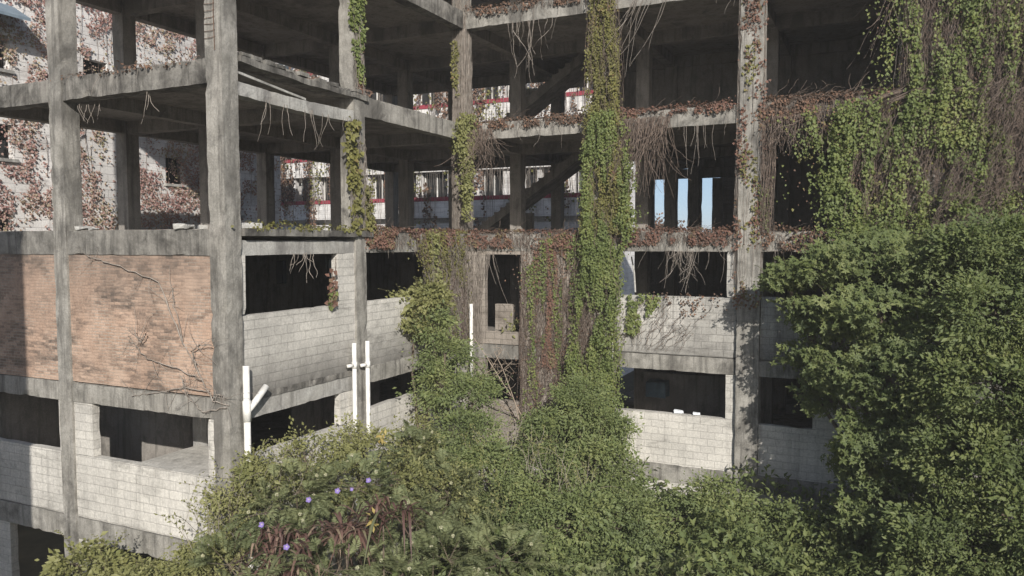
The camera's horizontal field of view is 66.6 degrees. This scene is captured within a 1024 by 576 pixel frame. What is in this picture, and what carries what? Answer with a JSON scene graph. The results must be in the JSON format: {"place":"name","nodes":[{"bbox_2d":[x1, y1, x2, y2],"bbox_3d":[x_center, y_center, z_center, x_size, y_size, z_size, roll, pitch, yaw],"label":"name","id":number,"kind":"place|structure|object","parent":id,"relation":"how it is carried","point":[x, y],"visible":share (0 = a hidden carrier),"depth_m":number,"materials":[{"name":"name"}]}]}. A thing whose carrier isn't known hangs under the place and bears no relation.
{"place":"outdoors","nodes":[
{"label":"outdoors","id":0,"kind":"place"},
{"bbox_2d":[0,0,281,230],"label":"white building","id":1,"kind":"structure","parent":0,"point":[108,170],"depth_m":29.46,"materials":[{"name":"brick"}]},
{"bbox_2d":[0,211,5,230],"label":"window","id":2,"kind":"structure","parent":1,"relation":"in","point":[2,224],"depth_m":27.03,"materials":[{"name":"glass"}]},
{"bbox_2d":[0,54,14,73],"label":"window","id":3,"kind":"structure","parent":1,"relation":"in","point":[1,69],"depth_m":26.45,"materials":[{"name":"concrete"}]},
{"bbox_2d":[0,125,18,162],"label":"window","id":4,"kind":"structure","parent":1,"relation":"in","point":[3,158],"depth_m":26.93,"materials":[{"name":"concrete"}]},
{"bbox_2d":[83,60,98,74],"bbox_3d":[-16.283,-8.114,29.734,0.070,1.120,1.120,1,4,25],"label":"window","id":5,"kind":"structure","parent":1,"relation":"in","point":[87,63],"depth_m":29.84,"materials":[{"name":"glass"}]},
{"bbox_2d":[0,0,316,230],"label":"autumn ivy","id":6,"kind":"object","parent":1,"relation":"attached to","point":[83,155],"visible":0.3,"depth_m":29.59,"materials":[{"name":"brown plant"}]},
{"bbox_2d":[164,158,188,187],"bbox_3d":[-14.438,-4.924,33.039,0.740,1.280,1.198,1,4,25],"label":"window","id":7,"kind":"structure","parent":1,"relation":"in","point":[172,179],"depth_m":33.31,"materials":[{"name":"glass"}]},
{"bbox_2d":[280,64,635,376],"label":"banded building","id":8,"kind":"structure","parent":0,"point":[440,209],"depth_m":52.83,"materials":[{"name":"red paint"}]},
{"bbox_2d":[281,180,292,201],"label":"window","id":9,"kind":"structure","parent":8,"relation":"in","point":[286,180],"depth_m":58.74,"materials":[{"name":"plastic"}]},
{"bbox_2d":[301,179,311,200],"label":"window","id":10,"kind":"structure","parent":8,"relation":"in","point":[302,181],"depth_m":58.00,"materials":[{"name":"plastic"}]},
{"bbox_2d":[324,179,329,199],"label":"window","id":11,"kind":"structure","parent":8,"relation":"in","point":[326,185],"depth_m":57.17,"materials":[{"name":"plastic"}]},
{"bbox_2d":[367,91,383,101],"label":"window","id":12,"kind":"structure","parent":8,"relation":"in","point":[375,95],"depth_m":54.93,"materials":[{"name":"plastic"}]},
{"bbox_2d":[375,176,384,198],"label":"window","id":13,"kind":"structure","parent":8,"relation":"in","point":[380,179],"depth_m":55.21,"materials":[{"name":"plastic"}]},
{"bbox_2d":[421,93,437,104],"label":"window","id":14,"kind":"structure","parent":8,"relation":"in","point":[424,97],"depth_m":53.19,"materials":[{"name":"plastic"}]},
{"bbox_2d":[425,173,446,196],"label":"window","id":15,"kind":"structure","parent":8,"relation":"in","point":[441,184],"depth_m":53.18,"materials":[{"name":"glass"}]},
{"bbox_2d":[280,67,594,229],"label":"dead ivy","id":16,"kind":"object","parent":8,"relation":"attached to","point":[309,202],"visible":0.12,"depth_m":52.44,"materials":[{"name":"brown plant"}]},
{"bbox_2d":[484,86,497,99],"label":"window","id":17,"kind":"structure","parent":8,"relation":"in","point":[493,92],"depth_m":51.03,"materials":[{"name":"plastic"}]},
{"bbox_2d":[484,171,502,195],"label":"window","id":18,"kind":"structure","parent":8,"relation":"in","point":[496,185],"depth_m":51.33,"materials":[{"name":"glass"}]},
{"bbox_2d":[525,169,536,187],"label":"window","id":19,"kind":"structure","parent":8,"relation":"in","point":[528,176],"depth_m":50.23,"materials":[{"name":"glass"}]},
{"bbox_2d":[578,78,593,90],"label":"window","id":20,"kind":"structure","parent":8,"relation":"in","point":[580,88],"depth_m":48.18,"materials":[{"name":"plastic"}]},
{"bbox_2d":[578,169,594,192],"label":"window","id":21,"kind":"structure","parent":8,"relation":"in","point":[579,174],"depth_m":48.74,"materials":[{"name":"white glass"}]},
{"bbox_2d":[17,371,1014,575],"bbox_3d":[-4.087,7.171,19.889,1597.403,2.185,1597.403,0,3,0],"label":"ground","id":22,"kind":"structure","parent":0,"point":[34,544],"depth_m":23.74,"materials":[{"name":"soil"}]},
{"bbox_2d":[35,529,174,575],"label":"shrub","id":23,"kind":"object","parent":22,"relation":"on","point":[110,562],"visible":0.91,"depth_m":15.75,"materials":[{"name":"green plant"}]},
{"bbox_2d":[133,440,287,575],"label":"shrub","id":24,"kind":"object","parent":22,"relation":"on","point":[185,553],"visible":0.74,"depth_m":15.23,"materials":[{"name":"green plant"}]},
{"bbox_2d":[154,437,320,548],"bbox_3d":[-5.292,4.067,15.155,2.415,2.072,2.895,1,4,19],"label":"wand plant","id":25,"kind":"object","parent":24,"relation":"on","point":[224,492],"visible":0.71,"depth_m":15.15,"materials":[{"name":"green plant"}]},
{"bbox_2d":[237,552,319,575],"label":"strap leaf plant","id":26,"kind":"object","parent":22,"relation":"on","point":[287,572],"visible":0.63,"depth_m":13.49,"materials":[{"name":"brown plant"}]},
{"bbox_2d":[229,521,345,575],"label":"strap leaf plant","id":27,"kind":"object","parent":22,"relation":"on","point":[281,539],"visible":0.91,"depth_m":13.82,"materials":[{"name":"brown plant"}]},
{"bbox_2d":[251,522,273,535],"bbox_3d":[-4.418,4.295,13.715,0.627,0.473,0.375,-1,3,-12],"label":"morning glory","id":28,"kind":"object","parent":27,"relation":"attached to","point":[261,525],"visible":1,"depth_m":13.59,"materials":[{"name":"purple plant"}]},
{"bbox_2d":[187,500,396,575],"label":"feathery shrub","id":29,"kind":"object","parent":22,"relation":"on","point":[313,546],"visible":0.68,"depth_m":14.06,"materials":[{"name":"green plant"}]},
{"bbox_2d":[281,544,293,558],"bbox_3d":[-3.861,4.651,13.500,0.246,0.604,0.459,-2,4,-25],"label":"morning glory","id":30,"kind":"object","parent":29,"relation":"attached to","point":[286,546],"visible":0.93,"depth_m":13.30,"materials":[{"name":"purple plant"}]},
{"bbox_2d":[223,451,401,573],"bbox_3d":[-3.815,5.529,15.297,3.468,4.402,2.789,0,3,0],"label":"feathery shrub","id":31,"kind":"object","parent":22,"relation":"on","point":[330,472],"visible":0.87,"depth_m":15.34,"materials":[{"name":"green plant"}]},
{"bbox_2d":[306,497,328,525],"bbox_3d":[-3.583,4.156,14.453,0.463,0.630,0.144,-1,3,-17],"label":"morning glory","id":32,"kind":"object","parent":31,"relation":"attached to","point":[308,499],"visible":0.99,"depth_m":14.38,"materials":[{"name":"purple plant"}]},
{"bbox_2d":[335,488,353,514],"bbox_3d":[-3.178,4.039,14.699,0.306,0.562,0.315,-3,5,-44],"label":"morning glory","id":33,"kind":"object","parent":31,"relation":"attached to","point":[337,490],"visible":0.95,"depth_m":14.68,"materials":[{"name":"purple plant"}]},
{"bbox_2d":[302,512,401,575],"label":"strap leaf plant","id":34,"kind":"object","parent":22,"relation":"on","point":[348,531],"visible":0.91,"depth_m":14.07,"materials":[{"name":"brown plant"}]},
{"bbox_2d":[224,408,488,575],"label":"shrub","id":35,"kind":"object","parent":22,"relation":"on","point":[357,445],"visible":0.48,"depth_m":17.24,"materials":[{"name":"green plant"}]},
{"bbox_2d":[334,494,433,575],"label":"strap leaf plant","id":36,"kind":"object","parent":22,"relation":"on","point":[378,506],"visible":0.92,"depth_m":14.42,"materials":[{"name":"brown plant"}]},
{"bbox_2d":[366,507,389,536],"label":"yellow sprig","id":37,"kind":"object","parent":36,"relation":"attached to","point":[370,522],"visible":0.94,"depth_m":13.90,"materials":[{"name":"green plant"}]},
{"bbox_2d":[378,276,459,552],"bbox_3d":[-2.648,3.783,21.883,2.380,8.260,1.871,0,3,0],"label":"shrub","id":38,"kind":"object","parent":22,"relation":"on","point":[431,292],"visible":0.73,"depth_m":21.55,"materials":[{"name":"green plant"}]},
{"bbox_2d":[365,419,507,575],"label":"feathery shrub","id":39,"kind":"object","parent":22,"relation":"on","point":[425,435],"visible":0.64,"depth_m":16.69,"materials":[{"name":"green plant"}]},
{"bbox_2d":[375,429,386,453],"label":"yellow sprig","id":40,"kind":"object","parent":39,"relation":"attached to","point":[381,439],"visible":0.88,"depth_m":17.11,"materials":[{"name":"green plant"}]},
{"bbox_2d":[371,413,521,538],"bbox_3d":[-1.660,4.189,16.845,2.638,2.298,3.702,-3,5,-45],"label":"wand plant","id":41,"kind":"object","parent":22,"relation":"on","point":[476,489],"visible":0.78,"depth_m":16.49,"materials":[{"name":"green plant"}]},
{"bbox_2d":[386,299,514,557],"bbox_3d":[-1.604,3.942,20.619,3.433,7.217,3.732,0,3,0],"label":"shrub","id":42,"kind":"object","parent":22,"relation":"on","point":[447,387],"visible":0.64,"depth_m":20.84,"materials":[{"name":"green plant"}]},
{"bbox_2d":[348,510,572,575],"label":"feathery shrub","id":43,"kind":"object","parent":22,"relation":"on","point":[473,536],"visible":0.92,"depth_m":15.13,"materials":[{"name":"green plant"}]},
{"bbox_2d":[0,0,1023,575],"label":"abandoned building","id":44,"kind":"structure","parent":22,"relation":"on","point":[90,442],"depth_m":21.09,"materials":[{"name":"concrete"}]},
{"bbox_2d":[74,226,94,229],"bbox_3d":[-9.614,-1.344,17.545,0.381,0.117,0.224,0,3,0],"label":"concrete chunk","id":45,"kind":"object","parent":44,"relation":"on","point":[81,227],"visible":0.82,"depth_m":17.46,"materials":[{"name":"grey concrete"}]},
{"bbox_2d":[77,103,99,122],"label":"hanging strands","id":46,"kind":"object","parent":44,"relation":"hanging from","point":[89,111],"visible":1,"depth_m":17.23},
{"bbox_2d":[50,53,199,94],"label":"ledge creeper","id":47,"kind":"object","parent":44,"relation":"attached to","point":[135,64],"visible":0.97,"depth_m":16.30,"materials":[{"name":"brown plant"}]},
{"bbox_2d":[141,91,158,123],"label":"hanging strands","id":48,"kind":"object","parent":44,"relation":"hanging from","point":[148,103],"visible":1,"depth_m":16.38},
{"bbox_2d":[74,247,256,423],"bbox_3d":[-7.384,0.899,16.246,5.069,3.759,0.574,1,4,24],"label":"bare creeper","id":49,"kind":"object","parent":44,"relation":"attached to","point":[196,368],"visible":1,"depth_m":16.17,"materials":[{"name":"brown plant"}]},
{"bbox_2d":[173,223,194,229],"bbox_3d":[-6.815,-1.279,16.220,0.264,0.137,0.457,0,3,10],"label":"concrete chunk","id":50,"kind":"object","parent":44,"relation":"on","point":[179,226],"visible":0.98,"depth_m":16.04,"materials":[{"name":"grey concrete"}]},
{"bbox_2d":[198,225,207,228],"bbox_3d":[-6.361,-1.250,16.015,0.176,0.097,0.306,-2,4,-30],"label":"concrete chunk","id":51,"kind":"object","parent":44,"relation":"on","point":[202,226],"visible":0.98,"depth_m":15.89,"materials":[{"name":"grey concrete"}]},
{"bbox_2d":[241,223,261,228],"bbox_3d":[-5.597,-1.294,16.176,0.412,0.138,0.714,3,4,41],"label":"concrete chunk","id":52,"kind":"object","parent":44,"relation":"on","point":[246,225],"visible":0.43,"depth_m":16.10,"materials":[{"name":"grey concrete"}]},
{"bbox_2d":[242,365,268,572],"bbox_3d":[-5.308,4.675,16.321,0.170,6.200,0.651,2,4,32],"label":"drain pipe","id":53,"kind":"object","parent":44,"relation":"attached to","point":[248,405],"visible":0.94,"depth_m":15.95,"materials":[{"name":"plastic"}]},
{"bbox_2d":[276,260,286,283],"bbox_3d":[-8.636,-0.590,28.918,0.090,0.950,0.850,1,4,25],"label":"window","id":54,"kind":"structure","parent":44,"relation":"in","point":[281,266],"depth_m":28.99,"materials":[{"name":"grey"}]},
{"bbox_2d":[231,219,363,232],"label":"ledge creeper","id":55,"kind":"object","parent":44,"relation":"on","point":[300,228],"visible":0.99,"depth_m":17.50,"materials":[{"name":"green plant"}]},
{"bbox_2d":[289,252,317,281],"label":"hanging strands","id":56,"kind":"object","parent":44,"relation":"hanging from","point":[304,256],"visible":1,"depth_m":17.65},
{"bbox_2d":[258,100,363,149],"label":"hanging strands","id":57,"kind":"object","parent":44,"relation":"hanging from","point":[311,113],"visible":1,"depth_m":17.50},
{"bbox_2d":[326,259,331,279],"bbox_3d":[-7.388,-0.746,31.559,0.090,0.950,0.800,1,4,25],"label":"window","id":58,"kind":"structure","parent":44,"relation":"in","point":[328,261],"depth_m":31.42,"materials":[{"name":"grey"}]},
{"bbox_2d":[325,257,338,310],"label":"creeper sprig","id":59,"kind":"object","parent":44,"relation":"hanging from","point":[333,294],"visible":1,"depth_m":18.54,"materials":[{"name":"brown plant"}]},
{"bbox_2d":[346,343,358,523],"bbox_3d":[-3.943,3.728,19.290,0.133,4.740,0.296,3,5,44],"label":"drain pipe","id":60,"kind":"object","parent":44,"relation":"attached to","point":[353,365],"visible":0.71,"depth_m":19.23,"materials":[{"name":"plastic"}]},
{"bbox_2d":[347,0,368,96],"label":"climbing vine","id":61,"kind":"object","parent":44,"relation":"attached to","point":[355,12],"visible":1,"depth_m":19.17,"materials":[{"name":"green plant"}]},
{"bbox_2d":[341,116,376,235],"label":"climbing vine","id":62,"kind":"object","parent":44,"relation":"attached to","point":[355,182],"visible":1,"depth_m":19.19,"materials":[{"name":"green plant"}]},
{"bbox_2d":[359,341,371,518],"bbox_3d":[-3.698,3.702,19.715,0.133,4.740,0.296,3,5,44],"label":"drain pipe","id":63,"kind":"object","parent":44,"relation":"attached to","point":[366,364],"visible":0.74,"depth_m":19.65,"materials":[{"name":"plastic"}]},
{"bbox_2d":[360,218,464,257],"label":"ledge creeper","id":64,"kind":"object","parent":44,"relation":"attached to","point":[386,241],"visible":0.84,"depth_m":20.90,"materials":[{"name":"brown plant"}]},
{"bbox_2d":[407,229,482,343],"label":"climbing vine","id":65,"kind":"object","parent":44,"relation":"attached to","point":[456,265],"visible":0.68,"depth_m":23.63,"materials":[{"name":"green plant"}]},
{"bbox_2d":[448,0,478,234],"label":"climbing vine","id":66,"kind":"object","parent":44,"relation":"attached to","point":[462,114],"visible":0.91,"depth_m":24.20,"materials":[{"name":"green plant"}]},
{"bbox_2d":[469,304,472,374],"bbox_3d":[-1.274,1.693,24.382,0.109,2.400,0.109,1,4,25],"label":"drain pipe","id":67,"kind":"object","parent":44,"relation":"attached to","point":[471,321],"visible":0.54,"depth_m":24.31,"materials":[{"name":"plastic"}]},
{"bbox_2d":[440,128,516,184],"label":"hanging strands","id":68,"kind":"object","parent":44,"relation":"hanging from","point":[479,141],"visible":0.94,"depth_m":23.92},
{"bbox_2d":[482,253,508,305],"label":"hanging strands","id":69,"kind":"object","parent":44,"relation":"hanging from","point":[487,257],"visible":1,"depth_m":24.06},
{"bbox_2d":[473,331,522,421],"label":"dead branch","id":70,"kind":"object","parent":44,"relation":"on","point":[499,371],"visible":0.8,"depth_m":23.45,"materials":[{"name":"brown wood"}]},
{"bbox_2d":[501,313,519,337],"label":"sill plant","id":71,"kind":"object","parent":44,"relation":"on","point":[513,328],"visible":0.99,"depth_m":24.09,"materials":[{"name":"green plant"}]},
{"bbox_2d":[463,0,588,38],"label":"ledge creeper","id":72,"kind":"object","parent":44,"relation":"attached to","point":[488,12],"visible":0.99,"depth_m":23.39,"materials":[{"name":"brown plant"}]},
{"bbox_2d":[468,103,587,143],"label":"ledge creeper","id":73,"kind":"object","parent":44,"relation":"attached to","point":[493,123],"visible":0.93,"depth_m":23.23,"materials":[{"name":"brown plant"}]},
{"bbox_2d":[507,17,552,83],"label":"hanging strands","id":74,"kind":"object","parent":44,"relation":"hanging from","point":[529,44],"visible":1,"depth_m":23.13},
{"bbox_2d":[464,223,626,272],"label":"ledge creeper","id":75,"kind":"object","parent":44,"relation":"attached to","point":[507,240],"visible":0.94,"depth_m":23.71,"materials":[{"name":"brown plant"}]},
{"bbox_2d":[505,231,597,441],"bbox_3d":[1.215,1.470,23.322,3.192,6.339,0.274,1,4,25],"label":"wall creeper","id":76,"kind":"object","parent":44,"relation":"attached to","point":[558,338],"depth_m":23.36,"materials":[{"name":"brown plant"}]},
{"bbox_2d":[541,0,648,459],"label":"climbing vine","id":77,"kind":"object","parent":44,"relation":"attached to","point":[614,217],"visible":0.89,"depth_m":22.19,"materials":[{"name":"green plant"}]},
{"bbox_2d":[631,257,635,291],"bbox_3d":[3.579,-0.401,22.937,0.061,1.045,0.363,-1,3,-13],"label":"leaning stick","id":78,"kind":"object","parent":44,"relation":"on","point":[634,275],"visible":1,"depth_m":22.87,"materials":[{"name":"wood"}]},
{"bbox_2d":[603,0,666,74],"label":"hanging strands","id":79,"kind":"object","parent":44,"relation":"hanging from","point":[627,12],"visible":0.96,"depth_m":21.72},
{"bbox_2d":[587,115,694,197],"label":"hanging strands","id":80,"kind":"object","parent":44,"relation":"hanging from","point":[638,126],"visible":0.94,"depth_m":21.71},
{"bbox_2d":[646,378,669,397],"bbox_3d":[4.700,3.227,25.145,0.672,0.542,0.653,1,4,25],"label":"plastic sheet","id":81,"kind":"object","parent":44,"relation":"on","point":[658,388],"visible":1,"depth_m":24.89,"materials":[{"name":"grey plastic"}]},
{"bbox_2d":[614,292,726,350],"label":"wall creeper","id":82,"kind":"object","parent":44,"relation":"attached to","point":[631,322],"depth_m":22.07,"materials":[{"name":"green plant"}]},
{"bbox_2d":[609,213,739,282],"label":"ledge creeper","id":83,"kind":"object","parent":44,"relation":"attached to","point":[718,232],"visible":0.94,"depth_m":21.45,"materials":[{"name":"brown plant"}]},
{"bbox_2d":[617,87,739,133],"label":"ledge creeper","id":84,"kind":"object","parent":44,"relation":"attached to","point":[630,111],"visible":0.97,"depth_m":21.33,"materials":[{"name":"brown plant"}]},
{"bbox_2d":[674,409,683,413],"bbox_3d":[4.715,3.500,22.043,0.259,0.111,0.129,1,4,25],"label":"plastic lump","id":85,"kind":"object","parent":44,"relation":"on","point":[678,411],"visible":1,"depth_m":22.01,"materials":[{"name":"white plastic"}]},
{"bbox_2d":[659,250,704,292],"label":"hanging strands","id":86,"kind":"object","parent":44,"relation":"hanging from","point":[690,258],"visible":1,"depth_m":21.47},
{"bbox_2d":[684,124,714,174],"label":"hanging strands","id":87,"kind":"object","parent":44,"relation":"hanging from","point":[697,142],"visible":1,"depth_m":21.13},
{"bbox_2d":[728,0,776,309],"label":"climbing vine","id":88,"kind":"object","parent":44,"relation":"attached to","point":[767,197],"visible":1,"depth_m":20.53,"materials":[{"name":"brown plant"}]},
{"bbox_2d":[750,111,841,152],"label":"hanging strands","id":89,"kind":"object","parent":44,"relation":"hanging from","point":[791,124],"visible":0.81,"depth_m":20.05},
{"bbox_2d":[744,215,916,261],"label":"ledge creeper","id":90,"kind":"object","parent":44,"relation":"attached to","point":[781,242],"visible":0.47,"depth_m":20.29,"materials":[{"name":"brown plant"}]},
{"bbox_2d":[751,72,928,157],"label":"ledge creeper","id":91,"kind":"object","parent":44,"relation":"attached to","point":[798,107],"visible":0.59,"depth_m":19.92,"materials":[{"name":"brown plant"}]},
{"bbox_2d":[761,0,1023,296],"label":"vine curtain","id":92,"kind":"object","parent":44,"relation":"attached to","point":[943,93],"visible":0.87,"depth_m":18.48,"materials":[{"name":"green plant"}]},
{"bbox_2d":[848,0,952,77],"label":"hanging strands","id":93,"kind":"object","parent":44,"relation":"hanging from","point":[884,26],"visible":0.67,"depth_m":19.14},
{"bbox_2d":[814,177,1023,282],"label":"shrub","id":94,"kind":"object","parent":44,"relation":"on","point":[852,227],"visible":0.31,"depth_m":18.68,"materials":[{"name":"green plant"}]},
{"bbox_2d":[432,431,687,575],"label":"shrub","id":95,"kind":"object","parent":22,"relation":"on","point":[585,523],"visible":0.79,"depth_m":17.49,"materials":[{"name":"green plant"}]},
{"bbox_2d":[460,407,629,514],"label":"wand plant","id":96,"kind":"object","parent":95,"relation":"on","point":[537,453],"visible":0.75,"depth_m":18.68,"materials":[{"name":"green plant"}]},
{"bbox_2d":[486,368,658,517],"bbox_3d":[1.484,4.201,20.728,4.769,3.988,3.732,-1,3,-11],"label":"shrub","id":97,"kind":"object","parent":22,"relation":"on","point":[598,414],"visible":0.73,"depth_m":20.49,"materials":[{"name":"green plant"}]},
{"bbox_2d":[560,547,715,575],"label":"feathery shrub","id":98,"kind":"object","parent":22,"relation":"on","point":[601,571],"visible":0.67,"depth_m":15.59,"materials":[{"name":"green plant"}]},
{"bbox_2d":[655,212,684,231],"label":"distant tree","id":99,"kind":"object","parent":22,"relation":"on","point":[659,224],"visible":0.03,"depth_m":74.22,"materials":[{"name":"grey plant"}]},
{"bbox_2d":[362,436,1022,575],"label":"undergrowth","id":100,"kind":"object","parent":22,"relation":"on","point":[706,538],"visible":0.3,"depth_m":16.67,"materials":[{"name":"green plant"}]},
{"bbox_2d":[631,466,808,575],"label":"shrub","id":101,"kind":"object","parent":22,"relation":"on","point":[697,501],"visible":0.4,"depth_m":18.29,"materials":[{"name":"green plant"}]},
{"bbox_2d":[728,487,917,575],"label":"shrub","id":102,"kind":"object","parent":22,"relation":"on","point":[834,556],"visible":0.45,"depth_m":16.94,"materials":[{"name":"green plant"}]},
{"bbox_2d":[744,218,1017,566],"bbox_3d":[8.690,2.361,17.782,4.708,7.930,6.160,-1,4,-17],"label":"broadleaf tree","id":103,"kind":"object","parent":22,"relation":"on","point":[842,376],"visible":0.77,"depth_m":17.14,"materials":[{"name":"green plant"}]},
{"bbox_2d":[853,201,1023,575],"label":"broadleaf tree","id":104,"kind":"object","parent":22,"relation":"on","point":[993,422],"visible":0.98,"depth_m":14.74,"materials":[{"name":"green plant"}]},
{"bbox_2d":[655,178,711,230],"label":"sky","id":105,"kind":"structure","parent":0,"point":[706,206],"materials":[{"name":"blue"}]}
]}

